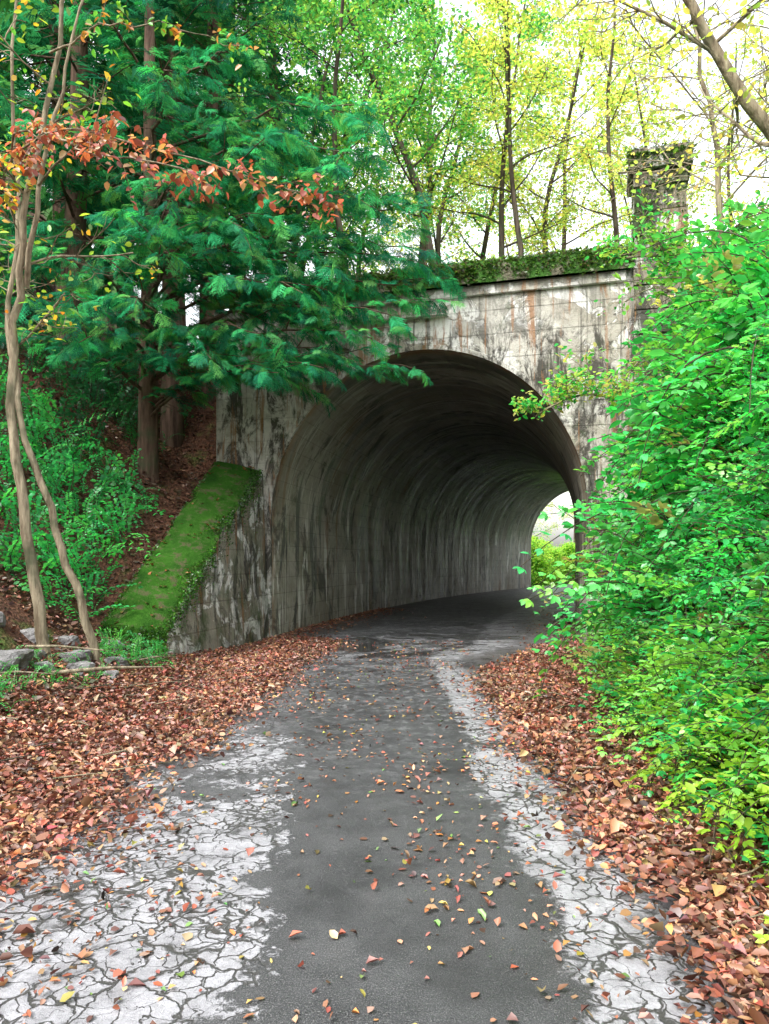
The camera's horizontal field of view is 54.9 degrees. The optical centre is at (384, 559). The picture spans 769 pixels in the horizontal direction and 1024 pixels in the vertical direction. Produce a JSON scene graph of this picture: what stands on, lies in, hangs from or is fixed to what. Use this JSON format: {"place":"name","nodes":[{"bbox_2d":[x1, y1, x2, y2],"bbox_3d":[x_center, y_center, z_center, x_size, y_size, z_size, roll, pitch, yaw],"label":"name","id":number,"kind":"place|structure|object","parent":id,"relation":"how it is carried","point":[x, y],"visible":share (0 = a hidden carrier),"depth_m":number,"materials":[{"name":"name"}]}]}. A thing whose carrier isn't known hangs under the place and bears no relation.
{"place":"outdoors","nodes":[
{"label":"outdoors","id":0,"kind":"place"},
{"bbox_2d":[0,584,768,1023],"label":"road","id":1,"kind":"structure","parent":0,"point":[386,914],"depth_m":3.38,"materials":[{"name":"grey asphalt"}]},
{"bbox_2d":[0,616,768,1023],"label":"fallen leaves","id":2,"kind":"object","parent":1,"relation":"on","point":[118,972],"depth_m":3.61,"materials":[{"name":"brown plant"}]},
{"bbox_2d":[268,607,583,646],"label":"tunnel leaf litter","id":3,"kind":"object","parent":1,"relation":"on","point":[334,620],"visible":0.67,"depth_m":16.53,"materials":[{"name":"brown plant"}]},
{"bbox_2d":[0,160,768,906],"bbox_3d":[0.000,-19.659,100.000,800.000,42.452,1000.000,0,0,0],"label":"ground","id":4,"kind":"structure","parent":0,"point":[18,618],"depth_m":11.74,"materials":[{"name":"brown soil"}]},
{"bbox_2d":[0,611,5,626],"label":"rock","id":5,"kind":"object","parent":4,"relation":"on","point":[2,620],"visible":0.95,"depth_m":8.01,"materials":[{"name":"grey stone"}]},
{"bbox_2d":[0,649,33,678],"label":"rock","id":6,"kind":"object","parent":4,"relation":"on","point":[25,655],"visible":0.69,"depth_m":7.21,"materials":[{"name":"grey stone"}]},
{"bbox_2d":[0,657,67,714],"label":"weeds","id":7,"kind":"object","parent":4,"relation":"on","point":[2,684],"visible":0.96,"depth_m":6.62,"materials":[{"name":"green plant"}]},
{"bbox_2d":[20,628,48,643],"bbox_3d":[-4.063,0.905,8.501,0.355,0.230,0.340,0,0,3],"label":"rock","id":8,"kind":"object","parent":4,"relation":"on","point":[29,634],"visible":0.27,"depth_m":8.34,"materials":[{"name":"grey stone"}]},
{"bbox_2d":[0,13,69,215],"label":"cedar tree","id":9,"kind":"object","parent":4,"relation":"on","point":[38,81],"visible":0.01,"depth_m":23.31,"materials":[{"name":"green plant"}]},
{"bbox_2d":[0,0,70,155],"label":"cedar tree","id":10,"kind":"object","parent":4,"relation":"on","point":[47,34],"visible":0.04,"depth_m":17.42,"materials":[{"name":"green plant"}]},
{"bbox_2d":[34,650,46,661],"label":"rock","id":11,"kind":"object","parent":4,"relation":"on","point":[41,653],"visible":0.25,"depth_m":7.86,"materials":[{"name":"grey stone"}]},
{"bbox_2d":[32,661,54,676],"bbox_3d":[-3.506,1.132,7.595,0.214,0.162,0.204,0,0,-41],"label":"rock","id":12,"kind":"object","parent":4,"relation":"on","point":[44,663],"visible":0.49,"depth_m":7.53,"materials":[{"name":"grey stone"}]},
{"bbox_2d":[5,25,118,329],"bbox_3d":[-10.497,-14.813,28.156,6.927,14.610,7.981,0,0,5],"label":"deciduous tree","id":13,"kind":"object","parent":4,"relation":"on","point":[108,319],"visible":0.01,"depth_m":27.26,"materials":[{"name":"green plant"}]},
{"bbox_2d":[15,645,119,688],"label":"weeds","id":14,"kind":"object","parent":4,"relation":"on","point":[36,651],"visible":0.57,"depth_m":7.63,"materials":[{"name":"green plant"}]},
{"bbox_2d":[57,635,79,645],"bbox_3d":[-3.858,1.020,8.998,0.264,0.194,0.238,0,0,-12],"label":"rock","id":15,"kind":"object","parent":4,"relation":"on","point":[65,640],"visible":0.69,"depth_m":8.91,"materials":[{"name":"grey stone"}]},
{"bbox_2d":[59,649,91,663],"bbox_3d":[-3.471,1.129,8.307,0.393,0.217,0.340,0,0,18],"label":"rock","id":16,"kind":"object","parent":4,"relation":"on","point":[81,655],"visible":0.5,"depth_m":8.16,"materials":[{"name":"grey stone"}]},
{"bbox_2d":[66,661,95,678],"bbox_3d":[-3.249,1.200,7.902,0.289,0.216,0.267,0,0,25],"label":"rock","id":17,"kind":"object","parent":4,"relation":"on","point":[84,664],"visible":0.48,"depth_m":7.80,"materials":[{"name":"grey stone"}]},
{"bbox_2d":[0,353,173,630],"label":"shrub","id":18,"kind":"object","parent":4,"relation":"on","point":[57,466],"visible":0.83,"depth_m":11.16,"materials":[{"name":"green plant"}]},
{"bbox_2d":[0,0,182,308],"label":"cedar tree","id":19,"kind":"object","parent":4,"relation":"on","point":[27,83],"visible":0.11,"depth_m":17.36,"materials":[{"name":"green plant"}]},
{"bbox_2d":[0,247,193,463],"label":"shrub","id":20,"kind":"object","parent":4,"relation":"on","point":[111,384],"visible":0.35,"depth_m":13.76,"materials":[{"name":"green plant"}]},
{"bbox_2d":[0,288,196,452],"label":"shrub","id":21,"kind":"object","parent":4,"relation":"on","point":[124,412],"visible":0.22,"depth_m":14.22,"materials":[{"name":"green plant"}]},
{"bbox_2d":[0,247,215,717],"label":"slope leaf litter","id":22,"kind":"object","parent":4,"relation":"on","point":[54,636],"visible":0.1,"depth_m":11.76,"materials":[{"name":"brown plant"}]},
{"bbox_2d":[102,670,118,678],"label":"rock","id":23,"kind":"object","parent":4,"relation":"on","point":[113,673],"visible":0.49,"depth_m":8.06,"materials":[{"name":"grey stone"}]},
{"bbox_2d":[104,640,125,651],"bbox_3d":[-3.440,1.149,9.405,0.296,0.234,0.272,0,0,-27],"label":"rock","id":24,"kind":"object","parent":4,"relation":"on","point":[119,642],"visible":0.23,"depth_m":9.32,"materials":[{"name":"grey stone"}]},
{"bbox_2d":[104,656,128,665],"bbox_3d":[-3.149,1.234,8.703,0.238,0.179,0.270,0,0,11],"label":"rock","id":25,"kind":"object","parent":4,"relation":"on","point":[120,661],"visible":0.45,"depth_m":8.63,"materials":[{"name":"grey stone"}]},
{"bbox_2d":[8,1,243,360],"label":"cedar tree","id":26,"kind":"object","parent":4,"relation":"on","point":[102,62],"visible":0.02,"depth_m":22.86,"materials":[{"name":"green plant"}]},
{"bbox_2d":[0,0,267,392],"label":"cedar tree","id":27,"kind":"object","parent":4,"relation":"on","point":[79,200],"visible":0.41,"depth_m":14.40,"materials":[{"name":"green plant"}]},
{"bbox_2d":[95,625,175,669],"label":"weeds","id":28,"kind":"object","parent":4,"relation":"on","point":[137,654],"visible":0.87,"depth_m":9.14,"materials":[{"name":"green plant"}]},
{"bbox_2d":[138,655,155,665],"bbox_3d":[-3.000,1.282,9.301,0.221,0.161,0.239,0,0,-4],"label":"rock","id":29,"kind":"object","parent":4,"relation":"on","point":[147,661],"visible":0.18,"depth_m":9.24,"materials":[{"name":"grey stone"}]},
{"bbox_2d":[21,0,286,447],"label":"cedar tree","id":30,"kind":"object","parent":4,"relation":"on","point":[171,421],"visible":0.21,"depth_m":15.51,"materials":[{"name":"green plant"}]},
{"bbox_2d":[0,0,348,664],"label":"maple tree","id":31,"kind":"object","parent":4,"relation":"on","point":[22,248],"visible":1,"depth_m":7.97,"materials":[{"name":"orange plant"}]},
{"bbox_2d":[97,461,268,655],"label":"retaining wall","id":32,"kind":"structure","parent":4,"relation":"on","point":[201,578],"depth_m":11.88,"materials":[{"name":"concrete"}]},
{"bbox_2d":[46,0,329,408],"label":"cedar tree","id":33,"kind":"object","parent":4,"relation":"on","point":[231,108],"visible":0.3,"depth_m":16.33,"materials":[{"name":"green plant"}]},
{"bbox_2d":[86,0,319,347],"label":"cedar tree","id":34,"kind":"object","parent":4,"relation":"on","point":[106,280],"visible":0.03,"depth_m":20.59,"materials":[{"name":"green plant"}]},
{"bbox_2d":[0,0,466,483],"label":"cedar tree","id":35,"kind":"object","parent":4,"relation":"on","point":[274,362],"visible":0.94,"depth_m":11.98,"materials":[{"name":"green plant"}]},
{"bbox_2d":[161,0,335,280],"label":"cedar tree","id":36,"kind":"object","parent":4,"relation":"on","point":[246,16],"visible":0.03,"depth_m":25.36,"materials":[{"name":"green plant"}]},
{"bbox_2d":[200,0,368,276],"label":"deciduous tree","id":37,"kind":"object","parent":4,"relation":"on","point":[244,11],"visible":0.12,"depth_m":21.24,"materials":[{"name":"green plant"}]},
{"bbox_2d":[202,0,407,278],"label":"deciduous tree","id":38,"kind":"object","parent":4,"relation":"on","point":[290,75],"visible":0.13,"depth_m":21.49,"materials":[{"name":"green plant"}]},
{"bbox_2d":[191,0,441,276],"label":"deciduous tree","id":39,"kind":"object","parent":4,"relation":"on","point":[328,59],"visible":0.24,"depth_m":18.43,"materials":[{"name":"green plant"}]},
{"bbox_2d":[198,0,442,273],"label":"deciduous tree","id":40,"kind":"object","parent":4,"relation":"on","point":[285,36],"visible":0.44,"depth_m":16.31,"materials":[{"name":"green plant"}]},
{"bbox_2d":[239,0,448,272],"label":"deciduous tree","id":41,"kind":"object","parent":4,"relation":"on","point":[364,74],"visible":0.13,"depth_m":24.29,"materials":[{"name":"green plant"}]},
{"bbox_2d":[293,75,468,275],"bbox_3d":[-0.635,-11.826,27.516,6.965,13.474,7.650,0,0,-19],"label":"deciduous tree","id":42,"kind":"object","parent":4,"relation":"on","point":[392,242],"visible":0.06,"depth_m":28.08,"materials":[{"name":"green plant"}]},
{"bbox_2d":[0,276,768,1023],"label":"leaf litter","id":43,"kind":"object","parent":4,"relation":"on","point":[28,810],"visible":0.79,"depth_m":4.97,"materials":[{"name":"brown plant"}]},
{"bbox_2d":[290,0,521,264],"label":"deciduous tree","id":44,"kind":"object","parent":4,"relation":"on","point":[423,72],"visible":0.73,"depth_m":18.15,"materials":[{"name":"green plant"}]},
{"bbox_2d":[207,243,635,645],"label":"tunnel","id":45,"kind":"structure","parent":4,"relation":"on","point":[455,479],"depth_m":15.34,"materials":[{"name":"concrete"}]},
{"bbox_2d":[350,116,513,273],"bbox_3d":[1.615,-13.140,35.245,8.022,15.443,7.231,0,0,-25],"label":"deciduous tree","id":46,"kind":"object","parent":4,"relation":"on","point":[465,248],"visible":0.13,"depth_m":35.12,"materials":[{"name":"green plant"}]},
{"bbox_2d":[339,0,546,265],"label":"deciduous tree","id":47,"kind":"object","parent":4,"relation":"on","point":[391,66],"visible":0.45,"depth_m":20.84,"materials":[{"name":"green plant"}]},
{"bbox_2d":[347,20,550,269],"bbox_3d":[2.057,-11.184,23.559,6.429,12.437,7.061,0,0,-16],"label":"deciduous tree","id":48,"kind":"object","parent":4,"relation":"on","point":[438,240],"visible":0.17,"depth_m":24.04,"materials":[{"name":"green plant"}]},
{"bbox_2d":[370,0,596,256],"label":"deciduous tree","id":49,"kind":"object","parent":4,"relation":"on","point":[496,113],"visible":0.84,"depth_m":18.30,"materials":[{"name":"yellow plant"}]},
{"bbox_2d":[409,0,586,261],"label":"deciduous tree","id":50,"kind":"object","parent":4,"relation":"on","point":[531,30],"visible":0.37,"depth_m":26.20,"materials":[{"name":"green plant"}]},
{"bbox_2d":[396,0,614,255],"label":"deciduous tree","id":51,"kind":"object","parent":4,"relation":"on","point":[513,201],"visible":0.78,"depth_m":18.07,"materials":[{"name":"yellow plant"}]},
{"bbox_2d":[463,209,561,259],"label":"deciduous tree","id":52,"kind":"object","parent":4,"relation":"on","point":[506,242],"visible":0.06,"depth_m":33.31,"materials":[{"name":"yellow plant"}]},
{"bbox_2d":[531,538,556,581],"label":"bush","id":53,"kind":"object","parent":4,"relation":"on","point":[548,545],"visible":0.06,"depth_m":50.84,"materials":[{"name":"green plant"}]},
{"bbox_2d":[535,499,559,539],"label":"deciduous tree","id":54,"kind":"object","parent":4,"relation":"on","point":[547,524],"visible":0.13,"depth_m":71.78,"materials":[{"name":"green plant"}]},
{"bbox_2d":[531,534,566,584],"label":"bush","id":55,"kind":"object","parent":4,"relation":"on","point":[538,561],"visible":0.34,"depth_m":46.01,"materials":[{"name":"green plant"}]},
{"bbox_2d":[534,547,569,584],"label":"bush","id":56,"kind":"object","parent":4,"relation":"on","point":[553,552],"visible":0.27,"depth_m":47.21,"materials":[{"name":"green plant"}]},
{"bbox_2d":[447,1,659,256],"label":"deciduous tree","id":57,"kind":"object","parent":4,"relation":"on","point":[571,101],"visible":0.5,"depth_m":20.40,"materials":[{"name":"yellow plant"}]},
{"bbox_2d":[545,491,574,544],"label":"deciduous tree","id":58,"kind":"object","parent":4,"relation":"on","point":[563,517],"visible":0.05,"depth_m":57.58,"materials":[{"name":"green plant"}]},
{"bbox_2d":[554,499,573,529],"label":"deciduous tree","id":59,"kind":"object","parent":4,"relation":"on","point":[572,513],"visible":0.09,"depth_m":74.57,"materials":[{"name":"yellow plant"}]},
{"bbox_2d":[554,540,574,583],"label":"bush","id":60,"kind":"object","parent":4,"relation":"on","point":[568,548],"visible":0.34,"depth_m":48.58,"materials":[{"name":"green plant"}]},
{"bbox_2d":[481,2,665,251],"bbox_3d":[5.685,-11.133,24.170,5.681,12.134,6.303,0,0,-24],"label":"deciduous tree","id":61,"kind":"object","parent":4,"relation":"on","point":[564,232],"visible":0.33,"depth_m":23.56,"materials":[{"name":"yellow plant"}]},
{"bbox_2d":[508,340,676,445],"bbox_3d":[2.671,-1.573,8.562,2.444,1.784,1.218,0,0,-10],"label":"sapling","id":62,"kind":"object","parent":4,"relation":"on","point":[563,386],"visible":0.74,"depth_m":8.44,"materials":[{"name":"green plant"}]},
{"bbox_2d":[513,0,714,244],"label":"deciduous tree","id":63,"kind":"object","parent":4,"relation":"on","point":[610,173],"visible":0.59,"depth_m":18.71,"materials":[{"name":"yellow plant"}]},
{"bbox_2d":[506,0,768,201],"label":"deciduous tree","id":64,"kind":"object","parent":4,"relation":"on","point":[752,108],"visible":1,"depth_m":7.54,"materials":[{"name":"yellow plant"}]},
{"bbox_2d":[512,198,768,701],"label":"shrub","id":65,"kind":"object","parent":4,"relation":"on","point":[688,347],"visible":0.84,"depth_m":6.57,"materials":[{"name":"green plant"}]},
{"bbox_2d":[566,139,726,250],"bbox_3d":[9.293,-9.964,27.335,4.822,9.328,5.296,0,0,-19],"label":"deciduous tree","id":66,"kind":"object","parent":4,"relation":"on","point":[617,187],"visible":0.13,"depth_m":26.76,"materials":[{"name":"yellow plant"}]},
{"bbox_2d":[565,27,738,264],"bbox_3d":[7.501,-9.677,21.834,5.296,9.328,4.822,0,0,39],"label":"deciduous tree","id":67,"kind":"object","parent":4,"relation":"on","point":[644,130],"visible":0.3,"depth_m":20.91,"materials":[{"name":"yellow plant"}]},
{"bbox_2d":[624,139,696,487],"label":"stone pillar","id":68,"kind":"structure","parent":4,"relation":"on","point":[640,316],"depth_m":12.00,"materials":[{"name":"grey stone"}]},
{"bbox_2d":[563,232,768,942],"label":"shrub","id":69,"kind":"object","parent":4,"relation":"on","point":[702,718],"visible":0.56,"depth_m":4.92,"materials":[{"name":"green plant"}]},
{"bbox_2d":[568,0,768,251],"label":"deciduous tree","id":70,"kind":"object","parent":4,"relation":"on","point":[718,199],"visible":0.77,"depth_m":9.83,"materials":[{"name":"yellow plant"}]},
{"bbox_2d":[570,173,768,320],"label":"sapling","id":71,"kind":"object","parent":4,"relation":"on","point":[664,249],"visible":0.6,"depth_m":8.15,"materials":[{"name":"green plant"}]},
{"bbox_2d":[640,34,768,246],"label":"deciduous tree","id":72,"kind":"object","parent":4,"relation":"on","point":[766,151],"visible":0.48,"depth_m":9.14,"materials":[{"name":"yellow plant"}]},
{"bbox_2d":[671,20,768,244],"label":"deciduous tree","id":73,"kind":"object","parent":4,"relation":"on","point":[729,109],"visible":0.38,"depth_m":19.08,"materials":[{"name":"yellow plant"}]},
{"bbox_2d":[1,0,768,547],"label":"sky","id":74,"kind":"structure","parent":0,"point":[749,187],"materials":[{"name":"white"}]}
]}

